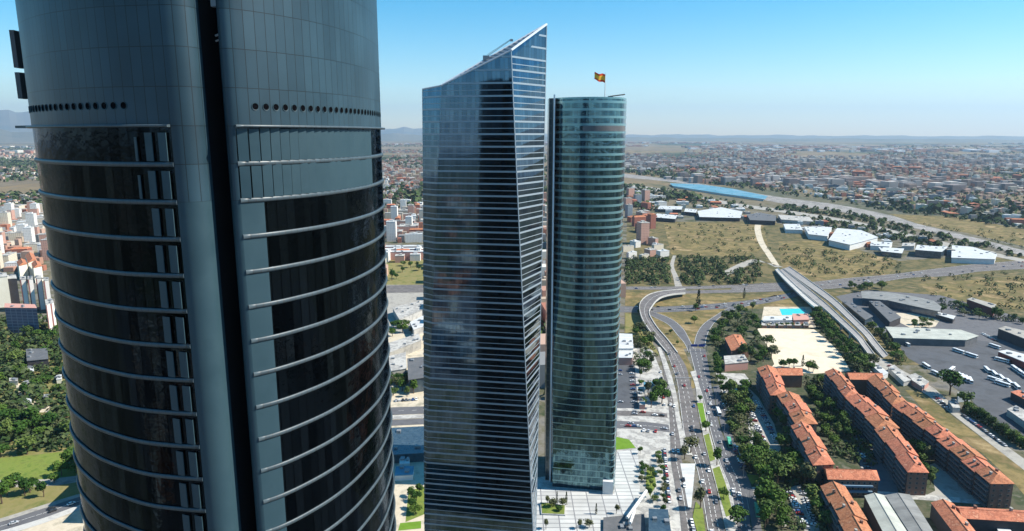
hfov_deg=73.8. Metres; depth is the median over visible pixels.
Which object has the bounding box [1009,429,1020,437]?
tree
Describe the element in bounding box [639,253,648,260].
apartment block
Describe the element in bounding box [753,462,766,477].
tree
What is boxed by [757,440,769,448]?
tree
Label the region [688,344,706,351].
sign gantry
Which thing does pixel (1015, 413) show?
pale shed
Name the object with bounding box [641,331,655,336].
tree
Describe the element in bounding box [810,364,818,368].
tree
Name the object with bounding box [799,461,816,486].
tree
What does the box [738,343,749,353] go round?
tree
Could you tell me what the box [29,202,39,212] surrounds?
tower block
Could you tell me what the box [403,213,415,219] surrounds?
apartment block
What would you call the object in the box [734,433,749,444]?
tree
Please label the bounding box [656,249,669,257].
city block
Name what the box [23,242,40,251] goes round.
city block
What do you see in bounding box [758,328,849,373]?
sand court
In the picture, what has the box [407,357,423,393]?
dark block
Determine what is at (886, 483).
parking lot
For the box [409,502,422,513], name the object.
tree
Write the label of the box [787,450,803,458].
tree
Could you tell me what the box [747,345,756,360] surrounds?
tree
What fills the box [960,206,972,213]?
apartment block
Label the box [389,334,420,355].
office block
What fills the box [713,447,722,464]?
tree
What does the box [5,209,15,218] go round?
tower block
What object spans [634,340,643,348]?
tree
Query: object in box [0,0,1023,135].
sky
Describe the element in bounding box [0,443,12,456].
tree
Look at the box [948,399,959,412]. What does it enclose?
gate house
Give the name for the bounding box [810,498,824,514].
tree
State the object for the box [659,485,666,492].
tree
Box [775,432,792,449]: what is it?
tree
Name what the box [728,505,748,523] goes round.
tree
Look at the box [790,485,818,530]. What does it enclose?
parking lot
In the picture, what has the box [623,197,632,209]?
tower block
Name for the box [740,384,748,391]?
tree
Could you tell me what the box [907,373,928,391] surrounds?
pink hut
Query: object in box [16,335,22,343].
tree
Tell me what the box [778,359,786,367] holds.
tree
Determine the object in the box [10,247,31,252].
city block
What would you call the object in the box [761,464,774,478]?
tree
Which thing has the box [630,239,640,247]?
city block
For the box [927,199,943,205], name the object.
apartment block
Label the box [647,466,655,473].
tree
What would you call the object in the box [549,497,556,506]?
tree
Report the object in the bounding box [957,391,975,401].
tree
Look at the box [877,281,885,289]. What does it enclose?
tree
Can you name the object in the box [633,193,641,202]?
tower block
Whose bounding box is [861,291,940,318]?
curved hall
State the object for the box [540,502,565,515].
planter
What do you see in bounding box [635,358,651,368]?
tree
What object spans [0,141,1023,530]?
ground
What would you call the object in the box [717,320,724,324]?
tree
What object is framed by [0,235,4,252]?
tower block
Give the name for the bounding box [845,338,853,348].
tree
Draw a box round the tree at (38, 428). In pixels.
[32,425,46,433]
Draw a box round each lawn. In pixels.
[0,452,76,479]
[0,483,79,517]
[398,521,420,529]
[405,487,423,521]
[616,437,635,449]
[646,468,655,494]
[697,403,705,422]
[704,433,714,460]
[713,466,731,516]
[747,474,762,483]
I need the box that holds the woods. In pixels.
[0,144,1023,221]
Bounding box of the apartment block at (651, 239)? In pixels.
[648,236,657,244]
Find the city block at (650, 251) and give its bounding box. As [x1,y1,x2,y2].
[644,247,656,256]
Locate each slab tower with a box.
[0,272,10,307]
[7,274,19,303]
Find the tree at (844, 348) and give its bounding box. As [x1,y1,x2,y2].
[839,345,849,357]
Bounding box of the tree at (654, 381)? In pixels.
[652,378,658,385]
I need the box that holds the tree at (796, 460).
[788,452,803,465]
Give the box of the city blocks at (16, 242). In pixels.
[0,179,422,271]
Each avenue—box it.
[668,353,724,530]
[690,349,750,530]
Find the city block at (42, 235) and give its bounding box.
[36,232,45,239]
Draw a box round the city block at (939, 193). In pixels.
[936,191,947,195]
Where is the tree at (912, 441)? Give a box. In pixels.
[907,438,916,447]
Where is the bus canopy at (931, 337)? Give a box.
[886,327,977,346]
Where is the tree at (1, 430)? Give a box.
[0,425,6,436]
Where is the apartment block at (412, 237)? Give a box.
[405,233,422,242]
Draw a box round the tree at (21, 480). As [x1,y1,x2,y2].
[16,476,28,495]
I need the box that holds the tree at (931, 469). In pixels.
[926,466,938,473]
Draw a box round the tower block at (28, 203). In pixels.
[26,200,34,211]
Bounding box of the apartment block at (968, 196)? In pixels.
[966,194,974,199]
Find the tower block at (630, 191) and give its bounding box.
[626,187,634,195]
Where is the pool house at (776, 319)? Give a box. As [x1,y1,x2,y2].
[762,316,791,323]
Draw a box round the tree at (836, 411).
[833,408,843,413]
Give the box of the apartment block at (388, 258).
[386,249,390,262]
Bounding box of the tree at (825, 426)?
[821,423,830,433]
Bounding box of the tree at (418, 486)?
[415,483,422,490]
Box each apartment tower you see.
[20,276,28,303]
[28,276,36,306]
[35,275,45,310]
[42,277,50,298]
[45,298,57,331]
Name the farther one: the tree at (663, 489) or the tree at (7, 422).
the tree at (7, 422)
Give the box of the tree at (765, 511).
[760,504,772,528]
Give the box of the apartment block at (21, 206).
[14,204,26,207]
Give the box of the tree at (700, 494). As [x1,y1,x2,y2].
[693,487,705,508]
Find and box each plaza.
[393,462,423,529]
[536,449,639,530]
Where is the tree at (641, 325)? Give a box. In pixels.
[635,321,646,333]
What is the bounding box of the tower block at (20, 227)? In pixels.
[16,223,27,231]
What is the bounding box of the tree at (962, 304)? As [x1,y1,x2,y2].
[958,302,968,306]
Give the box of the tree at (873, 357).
[870,354,879,362]
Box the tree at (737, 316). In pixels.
[733,311,741,321]
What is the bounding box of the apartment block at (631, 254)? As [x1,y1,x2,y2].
[626,251,636,258]
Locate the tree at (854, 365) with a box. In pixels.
[850,361,862,371]
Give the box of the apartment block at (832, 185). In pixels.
[828,184,838,187]
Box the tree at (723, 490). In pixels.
[718,486,730,497]
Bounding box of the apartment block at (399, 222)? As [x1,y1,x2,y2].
[397,220,404,224]
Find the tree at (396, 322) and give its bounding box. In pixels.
[392,320,401,324]
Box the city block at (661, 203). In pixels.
[655,201,666,205]
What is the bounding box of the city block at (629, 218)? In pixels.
[627,215,632,222]
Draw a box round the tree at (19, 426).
[10,419,31,433]
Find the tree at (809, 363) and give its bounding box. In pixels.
[804,359,815,369]
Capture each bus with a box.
[715,407,721,415]
[726,436,732,447]
[754,502,759,517]
[921,362,930,368]
[930,370,942,376]
[952,347,964,353]
[965,352,978,357]
[983,366,990,372]
[987,375,1002,380]
[988,343,1000,348]
[991,370,998,376]
[994,356,1009,362]
[994,379,1010,386]
[998,374,1005,380]
[1005,378,1012,385]
[1010,364,1017,370]
[1013,382,1020,389]
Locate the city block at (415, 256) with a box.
[410,252,420,260]
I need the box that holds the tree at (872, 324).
[868,322,877,327]
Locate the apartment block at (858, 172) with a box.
[852,171,865,175]
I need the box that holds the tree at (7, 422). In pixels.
[0,417,13,441]
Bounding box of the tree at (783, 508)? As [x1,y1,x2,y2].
[775,503,790,514]
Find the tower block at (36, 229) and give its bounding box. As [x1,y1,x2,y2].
[31,225,39,234]
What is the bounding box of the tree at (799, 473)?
[790,464,802,477]
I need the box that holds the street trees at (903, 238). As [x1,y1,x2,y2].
[650,190,1023,256]
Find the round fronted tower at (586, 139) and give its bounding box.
[544,94,626,494]
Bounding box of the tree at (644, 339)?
[638,336,649,344]
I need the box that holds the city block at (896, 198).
[889,197,899,200]
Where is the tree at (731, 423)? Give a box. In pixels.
[725,419,742,428]
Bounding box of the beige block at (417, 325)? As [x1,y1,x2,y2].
[410,316,423,334]
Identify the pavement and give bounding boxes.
[0,494,79,521]
[1,505,79,530]
[387,292,422,333]
[388,334,423,530]
[393,414,423,418]
[537,342,680,530]
[657,347,691,454]
[690,371,735,530]
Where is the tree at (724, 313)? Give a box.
[721,310,733,318]
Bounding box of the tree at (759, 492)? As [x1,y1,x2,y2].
[753,485,765,501]
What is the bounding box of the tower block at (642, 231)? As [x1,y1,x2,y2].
[636,220,649,243]
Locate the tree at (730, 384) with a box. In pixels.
[725,379,737,390]
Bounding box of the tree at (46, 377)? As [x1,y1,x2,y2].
[39,374,54,381]
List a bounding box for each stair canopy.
[626,489,647,520]
[629,509,635,525]
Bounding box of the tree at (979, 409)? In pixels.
[977,407,986,412]
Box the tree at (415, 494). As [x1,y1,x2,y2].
[410,490,421,500]
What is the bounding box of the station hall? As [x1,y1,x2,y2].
[670,183,766,200]
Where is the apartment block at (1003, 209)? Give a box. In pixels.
[993,208,1009,212]
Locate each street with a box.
[616,421,669,431]
[617,411,667,417]
[877,491,979,503]
[928,463,973,498]
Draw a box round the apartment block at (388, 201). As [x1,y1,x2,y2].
[383,199,391,204]
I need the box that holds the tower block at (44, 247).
[40,238,48,260]
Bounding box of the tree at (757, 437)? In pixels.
[749,431,762,443]
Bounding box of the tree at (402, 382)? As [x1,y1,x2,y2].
[396,378,406,390]
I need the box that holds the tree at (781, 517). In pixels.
[776,512,789,528]
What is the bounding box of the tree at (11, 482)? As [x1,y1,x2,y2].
[1,476,16,495]
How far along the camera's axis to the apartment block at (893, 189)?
2441.83 m
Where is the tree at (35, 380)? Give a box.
[29,377,42,383]
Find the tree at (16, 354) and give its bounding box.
[5,350,25,359]
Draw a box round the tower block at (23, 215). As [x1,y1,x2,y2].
[21,212,29,219]
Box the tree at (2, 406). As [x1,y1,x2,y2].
[0,403,9,409]
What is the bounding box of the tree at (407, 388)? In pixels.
[404,386,410,392]
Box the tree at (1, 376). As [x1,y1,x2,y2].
[0,371,5,380]
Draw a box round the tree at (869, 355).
[863,353,871,361]
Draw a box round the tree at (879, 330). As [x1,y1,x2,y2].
[875,327,884,336]
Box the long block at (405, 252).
[390,250,422,259]
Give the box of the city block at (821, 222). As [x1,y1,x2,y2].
[815,220,823,225]
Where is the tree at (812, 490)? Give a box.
[805,484,820,499]
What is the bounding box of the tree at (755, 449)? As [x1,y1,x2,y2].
[746,445,765,465]
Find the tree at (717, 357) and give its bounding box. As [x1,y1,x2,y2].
[713,355,721,359]
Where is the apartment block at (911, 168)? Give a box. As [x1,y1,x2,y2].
[908,167,921,170]
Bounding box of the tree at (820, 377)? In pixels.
[817,375,824,386]
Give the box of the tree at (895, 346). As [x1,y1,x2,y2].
[892,343,900,349]
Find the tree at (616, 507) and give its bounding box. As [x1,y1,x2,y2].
[614,504,619,513]
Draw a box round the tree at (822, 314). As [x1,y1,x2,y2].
[819,311,829,317]
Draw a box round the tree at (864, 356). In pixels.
[860,354,868,360]
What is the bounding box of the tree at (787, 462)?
[764,453,798,478]
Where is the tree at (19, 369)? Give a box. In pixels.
[16,366,29,374]
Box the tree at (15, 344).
[10,340,20,347]
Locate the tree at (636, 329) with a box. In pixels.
[632,326,639,333]
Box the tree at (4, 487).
[0,481,10,503]
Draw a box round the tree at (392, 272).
[389,268,395,277]
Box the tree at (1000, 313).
[996,310,1004,317]
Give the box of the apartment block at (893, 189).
[885,187,899,193]
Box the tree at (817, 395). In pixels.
[812,391,823,398]
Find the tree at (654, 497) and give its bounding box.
[650,494,659,499]
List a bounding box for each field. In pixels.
[624,221,1023,364]
[664,222,767,255]
[779,241,897,281]
[890,214,1023,245]
[920,275,1023,310]
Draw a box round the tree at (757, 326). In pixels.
[752,323,762,328]
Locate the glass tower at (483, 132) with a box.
[422,23,547,530]
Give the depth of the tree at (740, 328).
714.49 m
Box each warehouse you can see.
[656,214,676,222]
[658,206,682,212]
[684,208,696,215]
[697,207,742,221]
[747,213,775,224]
[778,215,812,224]
[783,224,802,233]
[804,227,831,240]
[829,228,877,249]
[870,241,892,249]
[878,247,903,257]
[902,243,914,249]
[915,245,946,258]
[951,245,996,263]
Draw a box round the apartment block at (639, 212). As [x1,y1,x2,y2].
[636,211,647,214]
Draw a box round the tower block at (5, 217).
[0,211,11,226]
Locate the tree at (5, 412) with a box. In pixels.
[0,407,18,417]
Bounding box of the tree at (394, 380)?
[392,377,404,387]
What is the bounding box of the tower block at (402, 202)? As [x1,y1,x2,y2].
[400,199,405,208]
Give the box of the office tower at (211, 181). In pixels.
[9,0,395,530]
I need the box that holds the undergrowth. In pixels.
[632,298,1023,530]
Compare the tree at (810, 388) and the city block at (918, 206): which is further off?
the city block at (918, 206)
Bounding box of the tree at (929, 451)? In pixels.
[925,446,934,462]
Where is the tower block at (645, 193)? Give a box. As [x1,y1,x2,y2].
[641,189,649,201]
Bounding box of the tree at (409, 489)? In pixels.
[407,486,414,496]
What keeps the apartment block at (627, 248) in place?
on the field at (776, 234)
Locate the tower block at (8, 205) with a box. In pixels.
[4,202,13,210]
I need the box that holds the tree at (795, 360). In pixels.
[790,358,798,363]
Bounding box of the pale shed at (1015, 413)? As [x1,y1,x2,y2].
[1006,405,1023,427]
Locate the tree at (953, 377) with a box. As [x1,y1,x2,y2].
[936,369,965,394]
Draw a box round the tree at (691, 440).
[683,435,699,452]
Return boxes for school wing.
[930,499,974,530]
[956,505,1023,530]
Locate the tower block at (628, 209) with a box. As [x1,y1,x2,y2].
[625,203,632,217]
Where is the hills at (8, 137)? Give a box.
[0,129,1023,142]
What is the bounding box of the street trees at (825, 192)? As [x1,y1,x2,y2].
[383,166,1023,394]
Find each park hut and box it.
[9,378,17,384]
[54,374,61,383]
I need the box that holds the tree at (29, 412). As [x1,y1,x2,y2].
[22,406,39,418]
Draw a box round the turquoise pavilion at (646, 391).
[643,382,653,393]
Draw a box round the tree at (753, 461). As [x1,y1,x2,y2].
[747,457,765,473]
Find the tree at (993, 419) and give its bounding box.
[991,417,999,422]
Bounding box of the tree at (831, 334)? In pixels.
[825,330,835,341]
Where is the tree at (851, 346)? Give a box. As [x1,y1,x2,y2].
[845,342,859,352]
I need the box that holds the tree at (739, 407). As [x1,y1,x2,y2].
[734,402,748,413]
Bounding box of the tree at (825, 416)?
[819,412,830,420]
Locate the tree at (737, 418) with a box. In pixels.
[731,413,746,424]
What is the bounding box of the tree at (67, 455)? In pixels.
[59,447,72,467]
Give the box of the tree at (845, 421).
[836,416,851,433]
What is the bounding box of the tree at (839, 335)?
[836,333,844,338]
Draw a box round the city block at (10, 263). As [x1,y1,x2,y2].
[4,260,17,266]
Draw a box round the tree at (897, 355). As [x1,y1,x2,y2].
[894,352,900,361]
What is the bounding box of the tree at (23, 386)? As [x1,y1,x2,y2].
[18,382,28,394]
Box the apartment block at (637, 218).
[632,215,645,226]
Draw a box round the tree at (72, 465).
[67,459,76,471]
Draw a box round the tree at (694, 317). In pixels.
[690,315,697,323]
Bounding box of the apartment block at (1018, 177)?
[1012,174,1021,180]
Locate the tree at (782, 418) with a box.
[778,414,787,425]
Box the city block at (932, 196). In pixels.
[928,193,937,198]
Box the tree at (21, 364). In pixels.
[13,363,26,369]
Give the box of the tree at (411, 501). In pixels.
[408,498,416,505]
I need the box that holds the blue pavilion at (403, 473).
[395,465,413,480]
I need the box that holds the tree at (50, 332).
[41,328,57,335]
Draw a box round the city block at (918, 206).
[915,203,927,209]
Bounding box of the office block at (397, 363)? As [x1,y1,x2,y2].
[389,352,406,383]
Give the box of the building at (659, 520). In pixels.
[649,508,670,530]
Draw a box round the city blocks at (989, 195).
[633,162,1023,225]
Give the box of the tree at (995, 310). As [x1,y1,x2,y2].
[991,305,998,318]
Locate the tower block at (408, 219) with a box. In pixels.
[405,215,412,224]
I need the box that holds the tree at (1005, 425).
[999,422,1010,431]
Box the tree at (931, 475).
[928,472,936,484]
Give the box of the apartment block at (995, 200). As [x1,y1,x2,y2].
[991,198,1000,204]
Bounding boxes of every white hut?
[871,363,887,378]
[888,365,911,385]
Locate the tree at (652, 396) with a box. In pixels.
[647,390,657,407]
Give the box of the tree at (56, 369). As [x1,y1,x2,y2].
[52,366,59,374]
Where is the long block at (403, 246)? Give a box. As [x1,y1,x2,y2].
[385,245,417,247]
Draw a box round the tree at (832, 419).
[827,415,837,422]
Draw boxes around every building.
[17,258,28,278]
[25,252,36,275]
[26,348,48,367]
[31,260,42,282]
[618,350,632,364]
[619,333,632,357]
[649,508,670,530]
[676,201,688,204]
[709,201,721,204]
[725,334,748,357]
[755,365,778,392]
[760,372,784,401]
[763,382,785,413]
[775,391,802,422]
[776,366,802,387]
[781,399,811,425]
[786,409,817,434]
[789,421,815,450]
[797,432,826,458]
[803,445,833,486]
[819,481,852,521]
[823,368,845,396]
[823,466,879,496]
[828,496,866,530]
[829,196,842,199]
[830,375,854,399]
[836,384,858,410]
[837,514,871,530]
[844,371,882,394]
[844,393,874,425]
[853,402,889,436]
[859,188,874,190]
[862,413,898,447]
[865,374,888,402]
[872,425,904,463]
[874,382,899,408]
[881,390,905,418]
[883,437,917,476]
[891,401,921,432]
[892,452,928,495]
[901,407,935,439]
[910,416,940,444]
[923,424,956,459]
[934,435,969,470]
[941,210,958,215]
[946,444,986,481]
[957,456,994,494]
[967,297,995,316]
[972,466,1014,507]
[997,326,1023,348]
[1000,171,1014,173]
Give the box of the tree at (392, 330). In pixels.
[389,328,396,335]
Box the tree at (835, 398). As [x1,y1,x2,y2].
[832,396,838,407]
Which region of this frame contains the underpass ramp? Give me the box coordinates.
[680,464,694,506]
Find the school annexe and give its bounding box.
[724,354,747,371]
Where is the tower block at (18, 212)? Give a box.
[14,208,21,218]
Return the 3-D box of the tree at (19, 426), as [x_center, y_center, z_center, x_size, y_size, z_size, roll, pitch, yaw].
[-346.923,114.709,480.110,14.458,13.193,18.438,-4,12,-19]
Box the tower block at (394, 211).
[391,205,397,219]
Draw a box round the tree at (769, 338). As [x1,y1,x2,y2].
[759,335,775,345]
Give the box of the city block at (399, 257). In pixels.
[395,253,404,262]
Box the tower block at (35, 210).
[29,208,38,214]
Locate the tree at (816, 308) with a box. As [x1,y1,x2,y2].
[814,305,821,310]
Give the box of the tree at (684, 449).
[680,444,688,458]
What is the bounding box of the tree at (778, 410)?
[772,406,783,415]
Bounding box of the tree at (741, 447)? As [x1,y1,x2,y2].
[738,443,745,452]
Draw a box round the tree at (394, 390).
[391,387,398,394]
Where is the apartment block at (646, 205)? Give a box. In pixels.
[641,201,650,209]
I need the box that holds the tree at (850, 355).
[846,353,859,359]
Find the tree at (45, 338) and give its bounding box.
[37,334,51,344]
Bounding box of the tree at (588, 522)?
[583,518,593,526]
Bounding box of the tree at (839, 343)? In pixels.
[836,339,842,351]
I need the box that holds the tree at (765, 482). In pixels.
[756,474,774,488]
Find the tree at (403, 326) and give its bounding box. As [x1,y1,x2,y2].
[396,323,407,332]
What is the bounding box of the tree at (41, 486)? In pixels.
[34,481,46,496]
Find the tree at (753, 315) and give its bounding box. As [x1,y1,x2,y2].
[750,313,757,322]
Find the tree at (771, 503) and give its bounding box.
[757,500,776,523]
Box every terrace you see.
[716,373,749,392]
[761,307,815,327]
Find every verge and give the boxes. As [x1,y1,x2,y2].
[625,292,777,305]
[625,309,724,348]
[625,313,658,353]
[653,319,694,387]
[693,502,704,530]
[744,292,802,308]
[905,390,1023,493]
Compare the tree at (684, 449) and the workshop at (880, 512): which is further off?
the tree at (684, 449)
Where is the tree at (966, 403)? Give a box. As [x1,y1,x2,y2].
[963,401,974,406]
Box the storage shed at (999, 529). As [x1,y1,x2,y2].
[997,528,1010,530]
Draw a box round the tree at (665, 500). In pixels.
[662,497,668,505]
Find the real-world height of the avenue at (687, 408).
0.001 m
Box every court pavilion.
[762,321,767,327]
[770,321,775,327]
[778,322,783,327]
[803,322,808,327]
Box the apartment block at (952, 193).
[948,191,956,195]
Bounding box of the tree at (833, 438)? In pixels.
[828,435,839,442]
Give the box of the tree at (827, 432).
[823,430,834,435]
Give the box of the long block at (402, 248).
[385,247,422,249]
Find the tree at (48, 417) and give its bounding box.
[40,412,58,425]
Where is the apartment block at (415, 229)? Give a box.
[409,228,422,231]
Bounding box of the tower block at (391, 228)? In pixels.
[386,219,396,241]
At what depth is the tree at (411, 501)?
387.25 m
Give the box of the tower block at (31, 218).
[25,212,37,225]
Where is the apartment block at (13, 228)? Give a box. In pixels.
[9,225,16,231]
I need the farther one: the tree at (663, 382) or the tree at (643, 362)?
the tree at (643, 362)
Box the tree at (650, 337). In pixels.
[647,335,654,341]
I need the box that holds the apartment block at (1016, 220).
[1009,218,1023,224]
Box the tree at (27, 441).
[14,434,36,454]
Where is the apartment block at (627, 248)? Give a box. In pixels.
[622,245,633,251]
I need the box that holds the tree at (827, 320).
[822,318,835,324]
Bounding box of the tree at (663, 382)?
[656,378,667,397]
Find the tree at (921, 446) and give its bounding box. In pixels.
[915,441,929,453]
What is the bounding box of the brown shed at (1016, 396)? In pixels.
[1010,390,1023,406]
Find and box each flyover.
[639,288,684,352]
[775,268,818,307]
[778,268,874,353]
[784,266,887,357]
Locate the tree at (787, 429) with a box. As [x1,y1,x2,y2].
[783,426,790,434]
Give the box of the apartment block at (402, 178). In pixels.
[396,177,405,181]
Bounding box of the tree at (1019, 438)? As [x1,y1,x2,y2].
[1016,435,1023,442]
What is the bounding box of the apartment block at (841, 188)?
[836,187,847,191]
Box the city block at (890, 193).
[887,191,895,196]
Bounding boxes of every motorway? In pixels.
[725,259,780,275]
[731,261,1023,291]
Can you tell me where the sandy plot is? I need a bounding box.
[20,510,83,530]
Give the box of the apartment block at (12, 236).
[5,231,23,240]
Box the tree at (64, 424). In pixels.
[58,420,70,433]
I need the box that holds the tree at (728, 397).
[720,393,735,402]
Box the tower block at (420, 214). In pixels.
[419,208,422,221]
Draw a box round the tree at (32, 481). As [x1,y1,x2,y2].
[18,477,38,492]
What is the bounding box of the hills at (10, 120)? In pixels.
[0,110,1023,139]
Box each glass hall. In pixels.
[392,426,423,462]
[842,300,872,325]
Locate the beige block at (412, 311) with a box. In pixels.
[392,300,422,320]
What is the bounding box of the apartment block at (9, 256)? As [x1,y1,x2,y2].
[2,252,17,262]
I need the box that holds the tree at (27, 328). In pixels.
[19,325,33,331]
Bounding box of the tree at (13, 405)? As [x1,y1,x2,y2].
[7,402,20,410]
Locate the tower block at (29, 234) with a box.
[23,226,35,242]
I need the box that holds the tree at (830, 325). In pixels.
[827,323,836,328]
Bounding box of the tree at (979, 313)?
[974,310,985,315]
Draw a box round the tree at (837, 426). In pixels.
[833,422,842,433]
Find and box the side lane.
[713,385,761,530]
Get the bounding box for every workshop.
[863,492,906,530]
[885,493,932,530]
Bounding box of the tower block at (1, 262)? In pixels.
[0,250,3,268]
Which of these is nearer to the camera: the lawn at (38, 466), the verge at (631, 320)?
the lawn at (38, 466)
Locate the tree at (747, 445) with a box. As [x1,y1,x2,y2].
[743,443,760,450]
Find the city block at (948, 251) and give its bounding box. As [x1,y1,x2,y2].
[945,248,954,255]
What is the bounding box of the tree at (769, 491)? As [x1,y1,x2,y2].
[759,486,779,501]
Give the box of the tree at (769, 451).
[762,447,775,458]
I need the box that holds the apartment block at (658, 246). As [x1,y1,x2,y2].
[652,243,663,249]
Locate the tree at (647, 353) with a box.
[644,350,651,358]
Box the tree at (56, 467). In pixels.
[51,460,68,475]
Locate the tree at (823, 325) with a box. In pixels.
[820,322,826,328]
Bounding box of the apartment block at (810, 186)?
[805,184,812,188]
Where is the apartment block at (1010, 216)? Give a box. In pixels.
[1002,214,1021,217]
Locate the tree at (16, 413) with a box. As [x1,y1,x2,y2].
[11,410,26,420]
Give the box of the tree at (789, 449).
[786,446,794,451]
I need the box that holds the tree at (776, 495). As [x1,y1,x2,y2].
[766,488,787,511]
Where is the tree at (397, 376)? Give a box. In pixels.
[391,372,404,378]
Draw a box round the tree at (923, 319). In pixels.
[918,316,928,321]
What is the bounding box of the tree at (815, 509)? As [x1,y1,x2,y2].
[810,505,829,519]
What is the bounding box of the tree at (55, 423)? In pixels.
[50,417,68,429]
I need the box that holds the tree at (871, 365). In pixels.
[868,362,875,368]
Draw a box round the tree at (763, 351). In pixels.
[758,347,767,361]
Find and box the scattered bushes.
[667,213,1023,308]
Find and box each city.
[0,141,1023,153]
[0,149,1023,191]
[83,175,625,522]
[624,151,1023,193]
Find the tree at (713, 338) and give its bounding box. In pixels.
[709,334,718,344]
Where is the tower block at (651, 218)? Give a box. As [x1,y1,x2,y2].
[647,213,655,228]
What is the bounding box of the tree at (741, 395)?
[732,389,748,401]
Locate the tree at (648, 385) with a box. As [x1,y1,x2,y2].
[644,380,651,389]
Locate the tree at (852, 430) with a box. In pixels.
[842,426,860,435]
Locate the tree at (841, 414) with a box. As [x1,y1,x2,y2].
[837,410,849,418]
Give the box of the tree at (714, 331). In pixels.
[711,328,720,334]
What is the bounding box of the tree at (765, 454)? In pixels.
[757,451,772,459]
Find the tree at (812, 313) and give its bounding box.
[808,311,817,319]
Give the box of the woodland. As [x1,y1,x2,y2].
[624,253,762,284]
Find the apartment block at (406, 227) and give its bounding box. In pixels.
[397,224,415,233]
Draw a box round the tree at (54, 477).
[48,473,58,482]
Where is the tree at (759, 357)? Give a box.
[754,354,763,360]
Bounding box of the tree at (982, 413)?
[978,410,987,416]
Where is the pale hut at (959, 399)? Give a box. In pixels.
[957,392,969,401]
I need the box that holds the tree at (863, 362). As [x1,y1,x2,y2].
[857,358,868,367]
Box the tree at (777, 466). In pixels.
[770,459,787,483]
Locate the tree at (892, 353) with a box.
[888,351,902,360]
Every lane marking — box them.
[667,353,708,530]
[678,370,713,529]
[690,352,736,526]
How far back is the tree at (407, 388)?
553.27 m
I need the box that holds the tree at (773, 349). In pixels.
[766,345,779,357]
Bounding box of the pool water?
[780,308,807,314]
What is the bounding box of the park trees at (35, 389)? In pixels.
[0,313,73,454]
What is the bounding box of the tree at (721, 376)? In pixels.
[715,373,727,379]
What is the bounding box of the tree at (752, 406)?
[744,402,757,414]
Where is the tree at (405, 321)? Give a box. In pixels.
[399,319,410,324]
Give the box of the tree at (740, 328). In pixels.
[736,325,748,334]
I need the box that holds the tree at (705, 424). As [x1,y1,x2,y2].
[701,420,710,430]
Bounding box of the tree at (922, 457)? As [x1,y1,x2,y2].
[918,453,928,461]
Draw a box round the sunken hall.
[603,514,645,530]
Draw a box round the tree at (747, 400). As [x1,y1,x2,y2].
[744,398,753,403]
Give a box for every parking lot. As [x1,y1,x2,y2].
[617,361,637,407]
[749,389,780,451]
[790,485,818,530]
[837,414,897,492]
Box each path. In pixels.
[0,476,75,486]
[16,384,49,411]
[670,256,681,285]
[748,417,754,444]
[754,224,778,265]
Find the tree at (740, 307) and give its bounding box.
[734,303,743,311]
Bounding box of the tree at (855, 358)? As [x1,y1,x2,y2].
[848,356,859,362]
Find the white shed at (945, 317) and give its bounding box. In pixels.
[936,312,954,322]
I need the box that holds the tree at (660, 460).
[656,458,663,465]
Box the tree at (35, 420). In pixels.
[31,414,40,425]
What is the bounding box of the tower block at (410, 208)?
[408,204,413,212]
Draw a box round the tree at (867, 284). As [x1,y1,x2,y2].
[863,282,872,289]
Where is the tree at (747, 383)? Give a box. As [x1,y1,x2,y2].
[739,379,751,387]
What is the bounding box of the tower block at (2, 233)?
[0,231,5,242]
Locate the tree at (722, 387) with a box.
[719,384,727,392]
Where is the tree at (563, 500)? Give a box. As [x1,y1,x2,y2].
[558,497,566,504]
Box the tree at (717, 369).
[713,365,723,374]
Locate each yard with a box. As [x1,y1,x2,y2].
[836,290,1023,367]
[896,313,939,327]
[900,340,1023,434]
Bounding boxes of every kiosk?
[400,456,409,465]
[637,391,643,400]
[639,398,644,408]
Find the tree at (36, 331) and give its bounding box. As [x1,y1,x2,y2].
[29,329,42,335]
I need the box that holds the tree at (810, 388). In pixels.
[805,384,816,392]
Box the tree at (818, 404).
[814,401,822,407]
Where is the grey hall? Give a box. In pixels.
[869,301,900,326]
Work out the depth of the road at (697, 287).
956.78 m
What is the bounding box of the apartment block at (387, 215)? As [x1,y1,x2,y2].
[385,212,402,219]
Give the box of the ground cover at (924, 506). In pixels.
[703,309,1023,530]
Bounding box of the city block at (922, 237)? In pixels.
[918,235,926,240]
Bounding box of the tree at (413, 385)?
[409,379,417,393]
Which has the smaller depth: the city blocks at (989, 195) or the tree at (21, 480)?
the tree at (21, 480)
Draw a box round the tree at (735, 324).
[731,322,738,327]
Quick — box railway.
[624,174,1023,255]
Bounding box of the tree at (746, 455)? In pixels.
[737,449,763,468]
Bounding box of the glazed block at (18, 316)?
[4,303,38,334]
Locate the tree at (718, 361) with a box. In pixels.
[713,358,723,366]
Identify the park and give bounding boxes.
[0,322,75,487]
[386,260,422,284]
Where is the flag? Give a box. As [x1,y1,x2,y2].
[594,72,604,82]
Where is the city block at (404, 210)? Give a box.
[399,209,407,212]
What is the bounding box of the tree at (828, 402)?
[823,397,836,410]
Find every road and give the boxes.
[0,497,80,530]
[386,285,422,292]
[391,406,423,414]
[391,418,423,425]
[620,292,798,312]
[626,282,787,289]
[634,185,1023,261]
[650,311,692,352]
[662,349,695,530]
[685,290,786,293]
[694,301,749,344]
[871,358,1023,469]
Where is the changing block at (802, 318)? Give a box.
[792,313,808,324]
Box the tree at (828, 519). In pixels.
[818,509,834,525]
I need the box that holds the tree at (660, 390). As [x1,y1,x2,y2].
[653,385,670,402]
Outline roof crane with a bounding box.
[483,39,512,59]
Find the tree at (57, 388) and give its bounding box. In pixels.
[50,383,61,390]
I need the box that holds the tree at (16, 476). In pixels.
[3,472,20,480]
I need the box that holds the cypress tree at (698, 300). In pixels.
[695,289,700,308]

